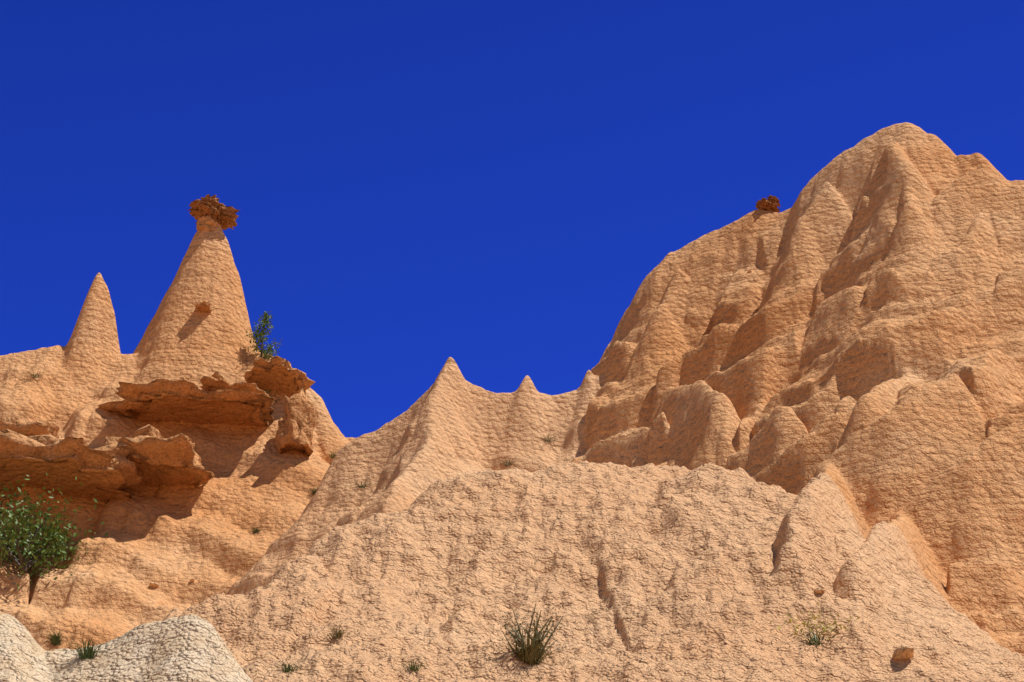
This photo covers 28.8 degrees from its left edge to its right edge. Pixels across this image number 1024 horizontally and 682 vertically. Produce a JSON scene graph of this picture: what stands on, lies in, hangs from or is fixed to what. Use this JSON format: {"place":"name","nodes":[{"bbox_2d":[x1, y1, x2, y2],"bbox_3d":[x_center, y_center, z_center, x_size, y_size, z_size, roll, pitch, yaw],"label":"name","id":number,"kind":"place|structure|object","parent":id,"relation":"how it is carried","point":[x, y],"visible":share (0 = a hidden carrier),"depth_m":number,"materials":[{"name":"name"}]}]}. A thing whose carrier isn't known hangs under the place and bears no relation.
{"place":"outdoors","nodes":[
{"label":"outdoors","id":0,"kind":"place"},
{"bbox_2d":[263,390,280,402],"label":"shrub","id":1,"kind":"object","parent":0,"point":[271,393],"visible":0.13,"depth_m":57.53,"materials":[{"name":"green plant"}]},
{"bbox_2d":[0,122,1023,681],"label":"eroded rock formation","id":2,"kind":"object","parent":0,"point":[726,468],"visible":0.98,"depth_m":42.27,"materials":[{"name":"beige stone"}]},
{"bbox_2d":[0,482,22,523],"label":"shrub","id":3,"kind":"object","parent":2,"relation":"on","point":[4,497],"visible":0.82,"depth_m":50.13,"materials":[{"name":"green plant"}]},
{"bbox_2d":[24,369,52,377],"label":"grass tuft","id":4,"kind":"object","parent":2,"relation":"on","point":[34,376],"visible":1,"depth_m":57.59,"materials":[{"name":"plant"}]},
{"bbox_2d":[0,473,112,588],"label":"tree","id":5,"kind":"object","parent":2,"relation":"on","point":[33,541],"visible":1,"depth_m":48.77,"materials":[{"name":"green plant"}]},
{"bbox_2d":[45,628,70,644],"bbox_3d":[-10.400,6.756,45.413,0.742,0.385,0.711,-18,-34,28],"label":"grass tuft","id":6,"kind":"object","parent":2,"relation":"on","point":[55,639],"visible":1,"depth_m":45.31,"materials":[{"name":"green plant"}]},
{"bbox_2d":[63,635,108,658],"bbox_3d":[-4.203,3.055,19.715,0.593,0.238,0.605,0,-30,0],"label":"grass tuft","id":7,"kind":"object","parent":2,"relation":"on","point":[88,653],"visible":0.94,"depth_m":19.63,"materials":[{"name":"green plant"}]},
{"bbox_2d":[0,301,318,502],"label":"rock ledges","id":8,"kind":"object","parent":2,"relation":"on","point":[111,467],"visible":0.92,"depth_m":52.89,"materials":[{"name":"brown stone"}]},
{"bbox_2d":[188,194,239,231],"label":"caprock","id":9,"kind":"structure","parent":2,"relation":"on","point":[208,212],"depth_m":62.60,"materials":[{"name":"brown stone"}]},
{"bbox_2d":[251,525,262,532],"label":"grass tuft","id":10,"kind":"object","parent":2,"relation":"on","point":[256,530],"visible":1,"depth_m":51.69,"materials":[{"name":"green plant"}]},
{"bbox_2d":[246,311,282,358],"bbox_3d":[-7.421,-0.095,59.743,1.178,1.848,0.978,0,-30,0],"label":"shrub","id":11,"kind":"object","parent":2,"relation":"on","point":[269,350],"visible":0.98,"depth_m":59.70,"materials":[{"name":"green plant"}]},
{"bbox_2d":[270,659,304,672],"bbox_3d":[-2.486,3.625,22.180,0.442,0.146,0.373,8,-31,-13],"label":"grass tuft","id":12,"kind":"object","parent":2,"relation":"on","point":[288,669],"visible":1,"depth_m":22.15,"materials":[{"name":"green plant"}]},
{"bbox_2d":[323,449,337,458],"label":"grass tuft","id":13,"kind":"object","parent":2,"relation":"on","point":[332,456],"visible":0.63,"depth_m":55.88,"materials":[{"name":"green plant"}]},
{"bbox_2d":[317,623,358,638],"bbox_3d":[-2.046,3.456,23.569,0.616,0.146,0.602,0,-30,0],"label":"grass tuft","id":14,"kind":"object","parent":2,"relation":"on","point":[338,634],"visible":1,"depth_m":23.51,"materials":[{"name":"plant"}]},
{"bbox_2d":[348,479,369,487],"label":"grass tuft","id":15,"kind":"object","parent":2,"relation":"on","point":[361,485],"visible":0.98,"depth_m":49.96,"materials":[{"name":"green plant"}]},
{"bbox_2d":[396,658,430,670],"bbox_3d":[-1.127,3.654,22.468,0.482,0.134,0.458,10,-31,-17],"label":"grass tuft","id":16,"kind":"object","parent":2,"relation":"on","point":[413,668],"visible":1,"depth_m":22.45,"materials":[{"name":"green plant"}]},
{"bbox_2d":[498,457,513,465],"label":"grass tuft","id":17,"kind":"object","parent":2,"relation":"on","point":[509,463],"visible":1,"depth_m":49.35,"materials":[{"name":"plant"}]},
{"bbox_2d":[477,595,576,664],"bbox_3d":[0.241,3.445,23.012,1.265,0.928,1.062,-17,-34,26],"label":"grass tuft","id":18,"kind":"object","parent":2,"relation":"on","point":[537,633],"visible":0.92,"depth_m":22.90,"materials":[{"name":"green plant"}]},
{"bbox_2d":[150,270,913,659],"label":"rocks","id":19,"kind":"object","parent":2,"relation":"on","point":[902,652],"visible":1,"depth_m":23.83,"materials":[{"name":"brown stone"}]},
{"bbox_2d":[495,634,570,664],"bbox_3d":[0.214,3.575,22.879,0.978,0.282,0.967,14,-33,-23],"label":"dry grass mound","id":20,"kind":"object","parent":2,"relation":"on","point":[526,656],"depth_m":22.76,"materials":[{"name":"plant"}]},
{"bbox_2d":[541,432,559,442],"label":"grass tuft","id":21,"kind":"object","parent":2,"relation":"on","point":[547,439],"visible":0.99,"depth_m":50.38,"materials":[{"name":"plant"}]},
{"bbox_2d":[755,195,779,212],"bbox_3d":[7.056,-3.813,55.242,0.687,0.608,0.748,-14,-33,23],"label":"boulder","id":22,"kind":"object","parent":2,"relation":"on","point":[770,203],"visible":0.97,"depth_m":55.13,"materials":[{"name":"brown stone"}]},
{"bbox_2d":[770,603,859,645],"bbox_3d":[3.699,3.523,24.375,1.101,0.470,0.859,0,-30,0],"label":"yellow herb","id":23,"kind":"object","parent":2,"relation":"on","point":[804,624],"depth_m":24.29,"materials":[{"name":"plant"}]},
{"bbox_2d":[0,0,1023,437],"label":"sky","id":24,"kind":"structure","parent":0,"point":[488,186],"materials":[{"name":"blue"}]}
]}

